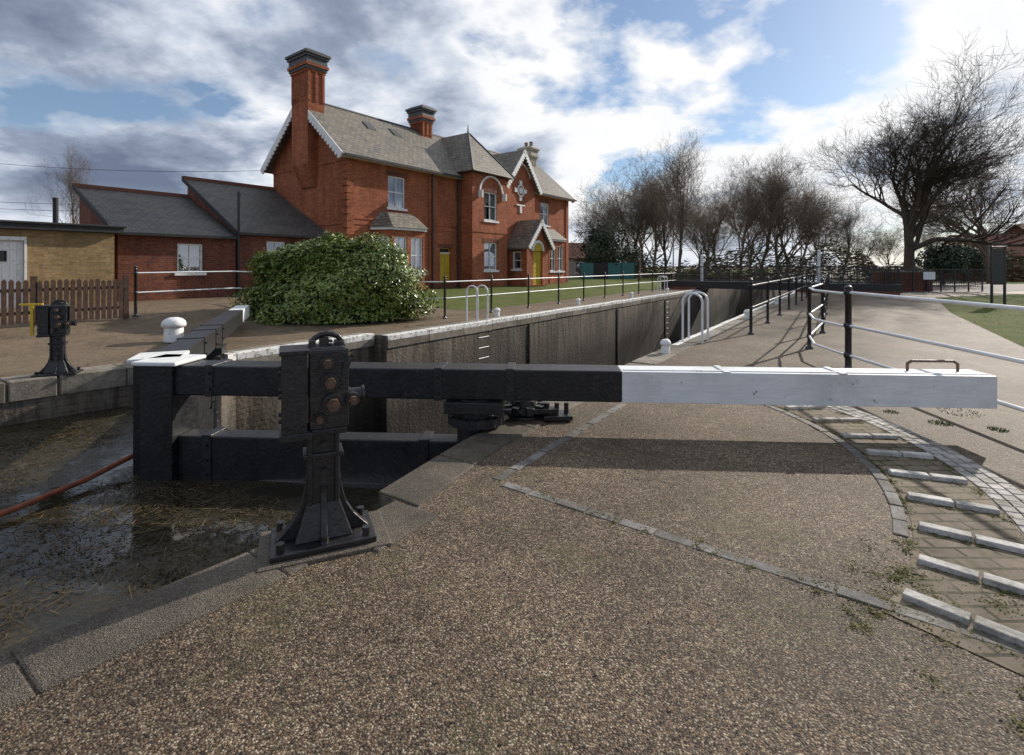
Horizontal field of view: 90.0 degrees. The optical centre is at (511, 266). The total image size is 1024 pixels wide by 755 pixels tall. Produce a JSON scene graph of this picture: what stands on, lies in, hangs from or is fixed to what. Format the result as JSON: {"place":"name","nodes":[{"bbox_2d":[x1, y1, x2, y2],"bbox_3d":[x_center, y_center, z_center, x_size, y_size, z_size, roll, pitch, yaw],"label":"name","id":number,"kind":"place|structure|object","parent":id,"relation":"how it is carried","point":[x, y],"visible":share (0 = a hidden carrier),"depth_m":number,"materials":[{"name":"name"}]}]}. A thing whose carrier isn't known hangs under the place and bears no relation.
{"place":"outdoors","nodes":[
{"label":"outdoors","id":0,"kind":"place"},
{"bbox_2d":[0,405,381,654],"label":"canal water","id":1,"kind":"structure","parent":0,"point":[66,469],"depth_m":4.34,"materials":[{"name":"brown liquid"}]},
{"bbox_2d":[0,453,132,516],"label":"floating boom","id":2,"kind":"object","parent":1,"relation":"on","point":[25,504],"visible":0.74,"depth_m":4.77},
{"bbox_2d":[0,413,294,647],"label":"floating reeds","id":3,"kind":"object","parent":1,"relation":"on","point":[130,524],"visible":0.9,"depth_m":4.23,"materials":[{"name":"plant"}]},
{"bbox_2d":[0,266,1023,754],"bbox_3d":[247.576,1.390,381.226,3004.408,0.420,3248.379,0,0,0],"label":"ground","id":4,"kind":"structure","parent":0,"point":[364,684],"depth_m":2.36,"materials":[{"name":"gravel"}]},
{"bbox_2d":[23,140,97,223],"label":"bare tree","id":5,"kind":"object","parent":4,"relation":"on","point":[73,210],"visible":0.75,"depth_m":59.26,"materials":[{"name":"brown plant"}]},
{"bbox_2d":[0,197,126,308],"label":"brick shed","id":6,"kind":"structure","parent":4,"relation":"on","point":[55,250],"depth_m":15.11,"materials":[{"name":"beige brick"}]},
{"bbox_2d":[0,236,26,308],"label":"door","id":7,"kind":"structure","parent":6,"relation":"in","point":[13,250],"depth_m":14.46,"materials":[{"name":"white paint"}]},
{"bbox_2d":[0,275,128,324],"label":"picket fence","id":8,"kind":"object","parent":4,"relation":"on","point":[36,289],"visible":0.9,"depth_m":11.86,"materials":[{"name":"brown wood"}]},
{"bbox_2d":[79,197,235,301],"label":"annex walls","id":9,"kind":"structure","parent":4,"relation":"on","point":[142,253],"depth_m":18.17,"materials":[{"name":"red brick"}]},
{"bbox_2d":[72,183,236,238],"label":"annex roof","id":10,"kind":"structure","parent":9,"relation":"on","point":[145,212],"depth_m":19.46,"materials":[{"name":"grey tile"}]},
{"bbox_2d":[174,237,206,275],"bbox_3d":[-11.925,-0.360,18.839,0.570,1.400,1.090,0,0,37],"label":"annex joinery","id":11,"kind":"object","parent":9,"relation":"in","point":[189,255],"visible":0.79,"depth_m":18.95,"materials":[{"name":"white wood"}]},
{"bbox_2d":[161,317,186,341],"bbox_3d":[-7.100,1.324,10.750,0.458,0.505,0.458,0,0,0],"label":"mooring bollard","id":12,"kind":"object","parent":4,"relation":"on","point":[173,327],"visible":0.98,"depth_m":10.60,"materials":[{"name":"white metal"}]},
{"bbox_2d":[187,187,319,295],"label":"annex walls","id":13,"kind":"structure","parent":4,"relation":"on","point":[250,245],"depth_m":20.41,"materials":[{"name":"red brick"}]},
{"bbox_2d":[236,192,240,296],"bbox_3d":[-10.566,-0.845,19.787,0.148,4.050,0.148,0,0,-31],"label":"soil pipe","id":14,"kind":"object","parent":13,"relation":"attached to","point":[238,195],"visible":0.93,"depth_m":19.75,"materials":[{"name":"black paint"}]},
{"bbox_2d":[182,176,327,237],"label":"annex roof","id":15,"kind":"structure","parent":13,"relation":"on","point":[267,211],"depth_m":22.63,"materials":[{"name":"grey tile"}]},
{"bbox_2d":[264,236,287,251],"bbox_3d":[-9.935,-0.585,21.315,0.570,1.350,1.040,0,0,37],"label":"annex joinery","id":16,"kind":"object","parent":13,"relation":"in","point":[272,244],"visible":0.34,"depth_m":21.35,"materials":[{"name":"white wood"}]},
{"bbox_2d":[227,230,441,325],"bbox_3d":[-5.166,0.267,15.052,6.081,2.647,3.804,0,0,0],"label":"laurel bush","id":17,"kind":"object","parent":4,"relation":"on","point":[330,278],"visible":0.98,"depth_m":14.11,"materials":[{"name":"green plant"}]},
{"bbox_2d":[0,278,792,507],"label":"lock chamber walls","id":18,"kind":"structure","parent":4,"relation":"on","point":[621,335],"depth_m":15.08,"materials":[{"name":"grey concrete"}]},
{"bbox_2d":[19,299,82,377],"bbox_3d":[-6.661,1.023,7.384,0.679,1.085,0.316,0,0,-24],"label":"paddle gear stand","id":19,"kind":"object","parent":18,"relation":"on","point":[54,322],"visible":1,"depth_m":7.34,"materials":[{"name":"black paint"}]},
{"bbox_2d":[126,305,249,473],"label":"lock gate","id":20,"kind":"structure","parent":18,"relation":"attached to","point":[208,338],"depth_m":7.44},
{"bbox_2d":[256,510,391,572],"bbox_3d":[-1.091,1.729,2.984,0.700,0.302,0.440,0,0,-24],"label":"gear plinth stone","id":21,"kind":"object","parent":18,"relation":"on","point":[380,529],"visible":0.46,"depth_m":2.84,"materials":[{"name":"concrete"}]},
{"bbox_2d":[269,331,376,563],"bbox_3d":[-1.100,0.977,2.980,0.556,1.202,0.350,0,0,-24],"label":"paddle gear stand","id":22,"kind":"object","parent":21,"relation":"on","point":[318,396],"visible":1,"depth_m":2.89,"materials":[{"name":"black paint"}]},
{"bbox_2d":[0,288,800,714],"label":"lock coping","id":23,"kind":"object","parent":18,"relation":"on","point":[52,660],"visible":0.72,"depth_m":3.17,"materials":[{"name":"grey stone"}]},
{"bbox_2d":[503,401,572,420],"bbox_3d":[0.113,1.492,5.517,1.024,0.190,0.626,0,0,0],"label":"gate anchor","id":24,"kind":"object","parent":23,"relation":"on","point":[526,410],"visible":0.66,"depth_m":5.29,"materials":[{"name":"black paint"}]},
{"bbox_2d":[660,339,670,353],"bbox_3d":[2.795,1.464,9.324,0.198,0.273,0.198,0,0,0],"label":"mooring bollard","id":25,"kind":"object","parent":23,"relation":"on","point":[665,344],"visible":0.98,"depth_m":9.26,"materials":[{"name":"white metal"}]},
{"bbox_2d":[466,285,488,358],"bbox_3d":[-1.006,2.354,14.932,0.669,3.617,0.676,0,0,0],"label":"lock ladder","id":26,"kind":"object","parent":18,"relation":"attached to","point":[475,287],"visible":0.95,"depth_m":14.82,"materials":[{"name":"white metal"}]},
{"bbox_2d":[131,354,996,488],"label":"lock gate","id":27,"kind":"structure","parent":18,"relation":"attached to","point":[175,442],"depth_m":5.01,"materials":[{"name":"black wood"}]},
{"bbox_2d":[657,276,667,338],"bbox_3d":[8.623,2.354,29.305,0.669,3.617,0.676,0,0,0],"label":"lock ladder","id":28,"kind":"object","parent":18,"relation":"attached to","point":[664,286],"visible":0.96,"depth_m":29.23,"materials":[{"name":"white metal"}]},
{"bbox_2d":[682,291,708,343],"bbox_3d":[3.897,2.354,10.917,0.669,3.617,0.676,0,0,0],"label":"lock ladder","id":29,"kind":"object","parent":18,"relation":"attached to","point":[696,293],"visible":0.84,"depth_m":10.81,"materials":[{"name":"white metal"}]},
{"bbox_2d":[744,309,748,318],"bbox_3d":[7.150,1.459,15.555,0.208,0.283,0.208,0,0,0],"label":"mooring bollard","id":30,"kind":"object","parent":18,"relation":"on","point":[746,314],"visible":0.77,"depth_m":15.49,"materials":[{"name":"white metal"}]},
{"bbox_2d":[132,265,675,318],"bbox_3d":[2.216,0.792,23.040,4.338,1.616,30.934,0,0,44],"label":"lockside railing","id":31,"kind":"object","parent":4,"relation":"on","point":[135,273],"visible":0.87,"depth_m":17.01,"materials":[{"name":"white metal"}]},
{"bbox_2d":[494,308,499,316],"bbox_3d":[-0.476,1.459,16.210,0.208,0.283,0.208,0,0,0],"label":"mooring bollard","id":32,"kind":"object","parent":4,"relation":"on","point":[496,312],"visible":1,"depth_m":16.14,"materials":[{"name":"white metal"}]},
{"bbox_2d":[5,308,1023,753],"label":"fallen leaves","id":33,"kind":"object","parent":4,"relation":"on","point":[539,560],"visible":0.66,"depth_m":2.39,"materials":[{"name":"brown plant"}]},
{"bbox_2d":[569,243,611,276],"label":"distant cottage","id":34,"kind":"structure","parent":4,"relation":"on","point":[573,266],"depth_m":56.27,"materials":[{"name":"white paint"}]},
{"bbox_2d":[574,259,585,272],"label":"windows","id":35,"kind":"structure","parent":34,"relation":"in","point":[575,260],"depth_m":56.30,"materials":[{"name":"white paint"}]},
{"bbox_2d":[700,255,702,288],"bbox_3d":[13.200,0.400,35.600,0.200,2.400,0.190,0,0,0],"label":"white marker post","id":36,"kind":"object","parent":4,"relation":"on","point":[701,260],"visible":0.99,"depth_m":35.53,"materials":[{"name":"paint"}]},
{"bbox_2d":[492,403,1023,653],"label":"paver line","id":37,"kind":"object","parent":4,"relation":"on","point":[863,597],"visible":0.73,"depth_m":2.80,"materials":[{"name":"grey stone"}]},
{"bbox_2d":[514,405,1023,736],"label":"moss patches","id":38,"kind":"object","parent":4,"relation":"on","point":[895,577],"visible":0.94,"depth_m":2.59,"materials":[{"name":"green plant"}]},
{"bbox_2d":[748,271,814,334],"bbox_3d":[11.764,0.945,21.200,0.140,1.310,22.283,0,0,34],"label":"lockside railing","id":39,"kind":"object","parent":4,"relation":"on","point":[751,306],"visible":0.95,"depth_m":15.17,"materials":[{"name":"black metal"}]},
{"bbox_2d":[567,128,1012,279],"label":"distant tree row","id":40,"kind":"object","parent":4,"relation":"on","point":[656,217],"visible":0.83,"depth_m":63.56,"materials":[{"name":"brown plant"}]},
{"bbox_2d":[577,240,1023,281],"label":"distant scrub","id":41,"kind":"object","parent":4,"relation":"on","point":[747,261],"visible":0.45,"depth_m":52.85,"materials":[{"name":"green plant"}]},
{"bbox_2d":[817,250,820,282],"bbox_3d":[18.700,0.300,31.200,0.200,2.600,0.190,0,0,0],"label":"white marker post","id":42,"kind":"object","parent":4,"relation":"on","point":[818,264],"visible":0.84,"depth_m":31.14,"materials":[{"name":"paint"}]},
{"bbox_2d":[805,272,842,354],"bbox_3d":[9.806,0.945,16.193,0.560,1.310,19.112,0,0,31],"label":"towpath fence","id":43,"kind":"object","parent":4,"relation":"on","point":[824,291],"visible":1,"depth_m":9.88,"materials":[{"name":"black metal"}]},
{"bbox_2d":[764,405,908,537],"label":"paver kerb","id":44,"kind":"structure","parent":4,"relation":"on","point":[899,523],"depth_m":3.77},
{"bbox_2d":[774,405,1023,674],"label":"tread paving","id":45,"kind":"structure","parent":4,"relation":"on","point":[1006,564],"depth_m":2.87,"materials":[{"name":"brick"}]},
{"bbox_2d":[784,405,1023,646],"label":"beam foothold treads","id":46,"kind":"object","parent":45,"relation":"on","point":[965,618],"visible":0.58,"depth_m":2.92,"materials":[{"name":"stone"}]},
{"bbox_2d":[789,25,1023,270],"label":"bare tree","id":47,"kind":"object","parent":4,"relation":"on","point":[938,174],"visible":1,"depth_m":35.56,"materials":[{"name":"brown plant"}]},
{"bbox_2d":[826,406,1023,532],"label":"paver arc","id":48,"kind":"object","parent":4,"relation":"on","point":[927,445],"visible":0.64,"depth_m":4.07,"materials":[{"name":"grey stone"}]},
{"bbox_2d":[843,285,1023,411],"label":"towpath fence","id":49,"kind":"object","parent":4,"relation":"on","point":[848,293],"visible":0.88,"depth_m":6.43,"materials":[{"name":"white metal"}]},
{"bbox_2d":[865,154,1023,283],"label":"bare tree","id":50,"kind":"object","parent":4,"relation":"on","point":[945,222],"visible":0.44,"depth_m":47.02,"materials":[{"name":"brown plant"}]},
{"bbox_2d":[915,242,975,284],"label":"evergreen tree","id":51,"kind":"object","parent":4,"relation":"on","point":[946,257],"visible":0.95,"depth_m":43.34,"materials":[{"name":"green plant"}]},
{"bbox_2d":[924,236,1018,281],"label":"evergreen tree","id":52,"kind":"object","parent":4,"relation":"on","point":[975,253],"visible":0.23,"depth_m":50.61,"materials":[{"name":"green plant"}]},
{"bbox_2d":[0,0,1023,291],"label":"sky","id":53,"kind":"structure","parent":0,"point":[145,87],"materials":[{"name":"blue"}]},
{"bbox_2d":[419,269,1023,346],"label":"lawn","id":54,"kind":"structure","parent":0,"point":[1010,330],"depth_m":23.74,"materials":[{"name":"green plant"}]},
{"bbox_2d":[273,132,564,288],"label":"walls","id":55,"kind":"structure","parent":54,"relation":"on","point":[321,201],"depth_m":27.54,"materials":[{"name":"red brick"}]},
{"bbox_2d":[260,108,576,288],"bbox_3d":[-3.301,-3.370,31.341,8.900,9.100,19.900,0,0,37],"label":"joinery and trim","id":56,"kind":"object","parent":55,"relation":"attached to","point":[396,193],"visible":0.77,"depth_m":27.64,"materials":[{"name":"white paint"}]},
{"bbox_2d":[264,103,574,249],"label":"roofs","id":57,"kind":"structure","parent":55,"relation":"on","point":[353,132],"depth_m":27.48,"materials":[{"name":"tile"}]},
{"bbox_2d":[0,163,259,171],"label":"overhead cable","id":58,"kind":"object","parent":57,"relation":"attached to","point":[156,171],"visible":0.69,"depth_m":28.79,"materials":[{"name":"rubber"}]},
{"bbox_2d":[285,48,330,188],"bbox_3d":[-9.634,-6.855,24.181,1.790,6.270,1.290,0,0,37],"label":"end chimney","id":59,"kind":"object","parent":57,"relation":"on","point":[307,69],"visible":0.96,"depth_m":23.77,"materials":[{"name":"red brick"}]},
{"bbox_2d":[405,104,436,138],"bbox_3d":[-5.353,-8.181,30.196,1.440,2.319,1.190,0,0,37],"label":"ridge chimney","id":60,"kind":"object","parent":57,"relation":"on","point":[421,119],"visible":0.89,"depth_m":29.82,"materials":[{"name":"red brick"}]},
{"bbox_2d":[517,141,539,166],"bbox_3d":[1.266,-8.220,38.981,1.340,2.399,1.140,0,0,37],"label":"chimney","id":61,"kind":"object","parent":57,"relation":"on","point":[532,151],"visible":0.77,"depth_m":38.64,"materials":[{"name":"ceramic"}]},
{"bbox_2d":[273,157,568,288],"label":"brick trim","id":62,"kind":"structure","parent":55,"relation":"attached to","point":[348,221],"depth_m":24.94,"materials":[{"name":"red brick"}]},
{"bbox_2d":[570,217,634,266],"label":"evergreen tree","id":63,"kind":"object","parent":54,"relation":"on","point":[604,244],"visible":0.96,"depth_m":48.89,"materials":[{"name":"green plant"}]},
{"bbox_2d":[580,262,634,278],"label":"site hoarding","id":64,"kind":"object","parent":54,"relation":"on","point":[596,270],"visible":1,"depth_m":47.00,"materials":[{"name":"wood"}]},
{"bbox_2d":[609,241,653,270],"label":"evergreen tree","id":65,"kind":"object","parent":54,"relation":"on","point":[634,252],"visible":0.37,"depth_m":55.39,"materials":[{"name":"green plant"}]},
{"bbox_2d":[639,233,651,280],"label":"street lamp","id":66,"kind":"object","parent":54,"relation":"on","point":[640,259],"visible":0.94,"depth_m":43.97,"materials":[{"name":"metal"}]},
{"bbox_2d":[672,220,686,279],"bbox_3d":[13.018,-0.970,39.744,1.133,5.140,0.376,0,0,20],"label":"street lamp","id":67,"kind":"object","parent":54,"relation":"on","point":[673,243],"visible":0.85,"depth_m":39.95,"materials":[{"name":"metal"}]},
{"bbox_2d":[426,282,1023,582],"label":"grass tufts","id":68,"kind":"object","parent":54,"relation":"on","point":[937,421],"visible":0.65,"depth_m":5.62,"materials":[{"name":"green plant"}]},
{"bbox_2d":[941,242,1023,280],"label":"walls","id":69,"kind":"structure","parent":54,"relation":"on","point":[1009,271],"depth_m":54.95,"materials":[{"name":"red brick"}]},
{"bbox_2d":[944,234,1023,256],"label":"roof","id":70,"kind":"structure","parent":69,"relation":"on","point":[1020,249],"depth_m":56.60,"materials":[{"name":"red tile"}]},
{"bbox_2d":[989,246,1006,304],"bbox_3d":[19.560,0.400,20.600,0.640,2.400,0.120,0,0,0],"label":"notice board","id":71,"kind":"object","parent":54,"relation":"on","point":[997,266],"visible":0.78,"depth_m":20.57,"materials":[{"name":"black paint"}]},
{"bbox_2d":[1005,227,1023,233],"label":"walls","id":72,"kind":"structure","parent":54,"relation":"on","point":[1019,229],"depth_m":63.57,"materials":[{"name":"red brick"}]},
{"bbox_2d":[661,266,902,294],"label":"lock bridge","id":73,"kind":"structure","parent":0,"point":[838,286],"depth_m":32.47,"materials":[{"name":"black metal"}]},
{"bbox_2d":[888,284,1023,294],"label":"road","id":74,"kind":"structure","parent":0,"point":[999,288],"depth_m":34.75,"materials":[{"name":"grey asphalt"}]},
{"bbox_2d":[874,270,933,290],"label":"brick wall","id":75,"kind":"structure","parent":74,"relation":"on","point":[918,287],"depth_m":32.08,"materials":[{"name":"brick"}]},
{"bbox_2d":[828,269,983,291],"bbox_3d":[24.479,0.895,31.749,10.030,1.410,0.060,0,0,-3],"label":"approach railing","id":76,"kind":"object","parent":74,"relation":"on","point":[955,286],"visible":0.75,"depth_m":31.79,"materials":[{"name":"black metal"}]},
{"bbox_2d":[922,269,934,292],"bbox_3d":[24.900,0.900,30.590,0.760,1.400,0.100,0,0,0],"label":"sign","id":77,"kind":"object","parent":74,"relation":"on","point":[928,275],"visible":1,"depth_m":30.54,"materials":[{"name":"white metal"}]}
]}

